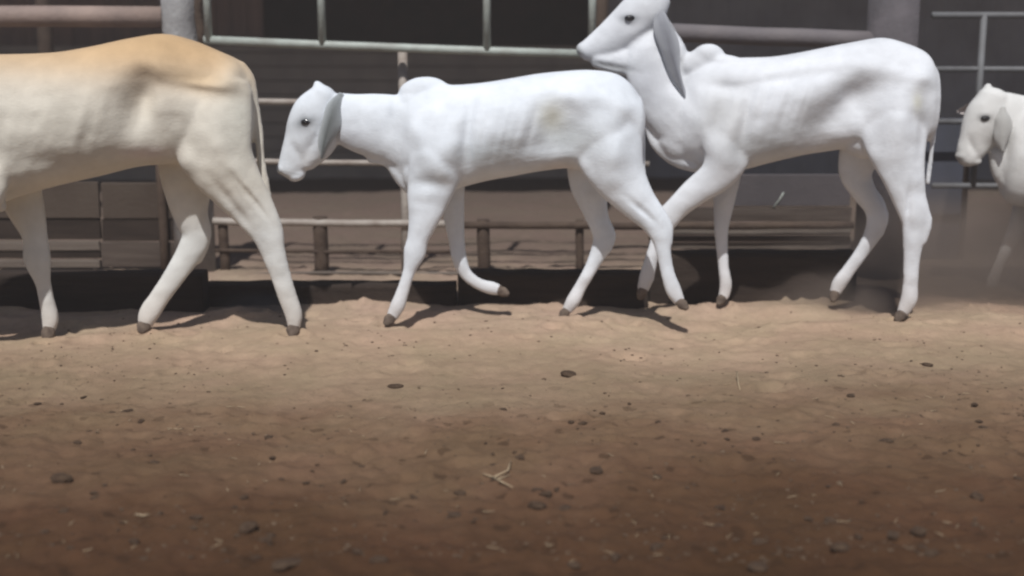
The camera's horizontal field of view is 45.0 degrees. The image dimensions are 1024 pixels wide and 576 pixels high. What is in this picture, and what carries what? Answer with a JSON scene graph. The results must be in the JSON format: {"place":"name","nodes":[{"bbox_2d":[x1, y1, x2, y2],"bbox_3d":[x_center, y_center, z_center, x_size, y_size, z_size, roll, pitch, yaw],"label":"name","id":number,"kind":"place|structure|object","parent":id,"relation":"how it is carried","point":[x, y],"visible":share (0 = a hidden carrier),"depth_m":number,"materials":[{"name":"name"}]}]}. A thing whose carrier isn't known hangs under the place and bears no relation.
{"place":"outdoors","nodes":[
{"label":"outdoors","id":0,"kind":"place"},
{"bbox_2d":[0,177,1023,575],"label":"ground","id":1,"kind":"structure","parent":0,"point":[778,409],"depth_m":4.24,"materials":[{"name":"brown soil"}]},
{"bbox_2d":[50,473,72,483],"bbox_3d":[-1.303,0.552,3.579,0.064,0.034,0.050,0,10,0],"label":"dirt clod","id":2,"kind":"object","parent":1,"relation":"on","point":[57,478],"visible":1,"depth_m":3.56,"materials":[{"name":"brown soil"}]},
{"bbox_2d":[0,5,174,267],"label":"thick pipe railing","id":3,"kind":"object","parent":1,"relation":"on","point":[129,210],"visible":0.71,"depth_m":7.19,"materials":[{"name":"grey metal"}]},
{"bbox_2d":[0,34,301,337],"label":"cow","id":4,"kind":"object","parent":1,"relation":"on","point":[183,114],"visible":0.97,"depth_m":5.22},
{"bbox_2d":[150,460,159,463],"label":"dirt clod","id":5,"kind":"object","parent":1,"relation":"on","point":[154,462],"visible":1,"depth_m":3.73,"materials":[{"name":"brown soil"}]},
{"bbox_2d":[160,0,215,271],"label":"gate post","id":6,"kind":"object","parent":1,"relation":"on","point":[183,18],"visible":0.28,"depth_m":6.91,"materials":[{"name":"grey metal"}]},
{"bbox_2d":[203,0,595,57],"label":"pipe gate","id":7,"kind":"structure","parent":6,"relation":"attached to","point":[321,42],"depth_m":6.87,"materials":[{"name":"grey metal"}]},
{"bbox_2d":[239,521,257,533],"bbox_3d":[-0.690,0.626,3.227,0.044,0.028,0.057,4,11,21],"label":"dirt clod","id":8,"kind":"object","parent":1,"relation":"on","point":[248,527],"visible":1,"depth_m":3.21,"materials":[{"name":"brown soil"}]},
{"bbox_2d":[271,558,301,570],"bbox_3d":[-0.549,0.677,3.028,0.082,0.019,0.057,-1,10,-6],"label":"dirt clod","id":9,"kind":"object","parent":1,"relation":"on","point":[283,564],"visible":1,"depth_m":3.02,"materials":[{"name":"brown soil"}]},
{"bbox_2d":[209,280,456,306],"bbox_3d":[-0.919,0.062,6.312,1.271,0.196,0.147,0,10,0],"label":"ground timber","id":10,"kind":"object","parent":1,"relation":"on","point":[246,293],"visible":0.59,"depth_m":6.24,"materials":[{"name":"brown wood"}]},
{"bbox_2d":[369,555,387,563],"bbox_3d":[-0.326,0.667,3.028,0.041,0.024,0.048,9,13,40],"label":"dirt clod","id":11,"kind":"object","parent":1,"relation":"on","point":[378,559],"visible":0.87,"depth_m":3.02,"materials":[{"name":"brown soil"}]},
{"bbox_2d":[387,384,403,388],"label":"dirt clod","id":12,"kind":"object","parent":1,"relation":"on","point":[395,386],"visible":1,"depth_m":4.66,"materials":[{"name":"brown soil"}]},
{"bbox_2d":[277,70,688,325],"bbox_3d":[-0.136,-0.409,5.747,1.910,1.192,0.437,0,10,0],"label":"cow","id":13,"kind":"object","parent":1,"relation":"on","point":[434,146],"visible":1,"depth_m":5.58},
{"bbox_2d":[482,461,512,487],"bbox_3d":[-0.042,0.547,3.614,0.092,0.026,0.197,0,10,0],"label":"straw sprig","id":14,"kind":"object","parent":1,"relation":"on","point":[495,476],"visible":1,"depth_m":3.62,"materials":[{"name":"beige plant"}]},
{"bbox_2d":[155,52,853,274],"bbox_3d":[-0.040,-0.680,7.114,4.030,1.333,0.105,0,10,0],"label":"rail fence","id":15,"kind":"object","parent":1,"relation":"on","point":[321,251],"visible":0.39,"depth_m":7.14,"materials":[{"name":"metal"}]},
{"bbox_2d":[0,352,1015,561],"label":"chaff","id":16,"kind":"object","parent":1,"relation":"on","point":[543,475],"visible":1,"depth_m":3.60,"materials":[{"name":"plant"}]},
{"bbox_2d":[0,0,1023,180],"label":"cattle shed","id":17,"kind":"structure","parent":1,"relation":"on","point":[286,73],"depth_m":13.07,"materials":[{"name":"metal"}]},
{"bbox_2d":[0,387,1023,562],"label":"dung crumbs","id":18,"kind":"object","parent":1,"relation":"on","point":[657,545],"visible":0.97,"depth_m":3.34,"materials":[{"name":"brown soil"}]},
{"bbox_2d":[0,304,1023,562],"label":"soil crumbs","id":19,"kind":"object","parent":1,"relation":"on","point":[570,468],"visible":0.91,"depth_m":3.43,"materials":[{"name":"brown soil"}]},
{"bbox_2d":[528,501,546,509],"bbox_3d":[0.068,0.600,3.413,0.057,0.025,0.043,6,12,30],"label":"dirt clod","id":20,"kind":"object","parent":1,"relation":"on","point":[535,505],"visible":1,"depth_m":3.40,"materials":[{"name":"brown soil"}]},
{"bbox_2d":[458,268,647,308],"bbox_3d":[0.208,0.033,6.307,0.962,0.257,0.146,0,10,0],"label":"ground timber","id":21,"kind":"object","parent":1,"relation":"on","point":[617,288],"visible":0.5,"depth_m":6.23,"materials":[{"name":"brown wood"}]},
{"bbox_2d":[559,505,570,510],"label":"dirt clod","id":22,"kind":"object","parent":1,"relation":"on","point":[563,507],"visible":1,"depth_m":3.41,"materials":[{"name":"brown soil"}]},
{"bbox_2d":[560,370,575,377],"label":"dirt clod","id":23,"kind":"object","parent":1,"relation":"on","point":[567,373],"visible":1,"depth_m":4.79,"materials":[{"name":"brown soil"}]},
{"bbox_2d":[567,562,580,568],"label":"dirt clod","id":24,"kind":"object","parent":1,"relation":"on","point":[575,565],"visible":1,"depth_m":3.04,"materials":[{"name":"brown soil"}]},
{"bbox_2d":[589,466,602,473],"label":"dirt clod","id":25,"kind":"object","parent":1,"relation":"on","point":[595,470],"visible":1,"depth_m":3.66,"materials":[{"name":"brown soil"}]},
{"bbox_2d":[648,249,856,304],"bbox_3d":[1.251,-0.035,6.477,1.070,0.330,0.148,0,10,0],"label":"ground timber","id":26,"kind":"object","parent":1,"relation":"on","point":[774,275],"visible":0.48,"depth_m":6.40,"materials":[{"name":"brown wood"}]},
{"bbox_2d":[747,561,767,571],"bbox_3d":[0.597,0.676,3.000,0.052,0.017,0.055,-4,11,-21],"label":"dirt clod","id":27,"kind":"object","parent":1,"relation":"on","point":[757,566],"visible":1,"depth_m":2.99,"materials":[{"name":"brown soil"}]},
{"bbox_2d":[576,0,940,321],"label":"cow","id":28,"kind":"object","parent":1,"relation":"on","point":[718,121],"visible":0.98,"depth_m":5.77},
{"bbox_2d":[830,542,849,551],"bbox_3d":[0.826,0.652,3.104,0.052,0.026,0.046,1,10,6],"label":"dirt clod","id":29,"kind":"object","parent":1,"relation":"on","point":[840,547],"visible":1,"depth_m":3.09,"materials":[{"name":"brown soil"}]},
{"bbox_2d":[853,0,919,280],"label":"gate post","id":30,"kind":"object","parent":1,"relation":"on","point":[898,20],"visible":0.33,"depth_m":7.00,"materials":[{"name":"grey metal"}]},
{"bbox_2d":[603,20,873,248],"bbox_3d":[1.295,-0.866,7.082,1.572,1.307,0.149,0,10,0],"label":"thick pipe railing","id":31,"kind":"object","parent":30,"relation":"attached to","point":[773,190],"visible":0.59,"depth_m":7.17,"materials":[{"name":"metal"}]},
{"bbox_2d":[879,438,893,442],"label":"dirt clod","id":32,"kind":"object","parent":1,"relation":"on","point":[887,440],"visible":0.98,"depth_m":3.94,"materials":[{"name":"brown soil"}]},
{"bbox_2d":[910,526,925,537],"bbox_3d":[1.054,0.633,3.207,0.046,0.026,0.039,-8,13,-37],"label":"dirt clod","id":33,"kind":"object","parent":1,"relation":"on","point":[918,531],"visible":1,"depth_m":3.19,"materials":[{"name":"brown soil"}]},
{"bbox_2d":[922,363,932,366],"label":"dirt clod","id":34,"kind":"object","parent":1,"relation":"on","point":[928,364],"visible":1,"depth_m":5.00,"materials":[{"name":"brown soil"}]},
{"bbox_2d":[920,118,969,259],"bbox_3d":[2.584,-0.586,7.534,0.367,0.932,0.065,0,10,0],"label":"sheet panel","id":35,"kind":"object","parent":1,"relation":"on","point":[948,211],"visible":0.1,"depth_m":7.52,"materials":[{"name":"metal"}]},
{"bbox_2d":[970,492,983,500],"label":"dirt clod","id":36,"kind":"object","parent":1,"relation":"on","point":[977,496],"visible":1,"depth_m":3.46,"materials":[{"name":"brown soil"}]},
{"bbox_2d":[931,12,1023,188],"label":"pipe gate","id":37,"kind":"structure","parent":1,"relation":"on","point":[980,68],"depth_m":7.22,"materials":[{"name":"grey metal"}]},
{"bbox_2d":[955,84,1023,286],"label":"cow","id":38,"kind":"object","parent":1,"relation":"on","point":[992,125],"visible":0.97,"depth_m":6.45}
]}

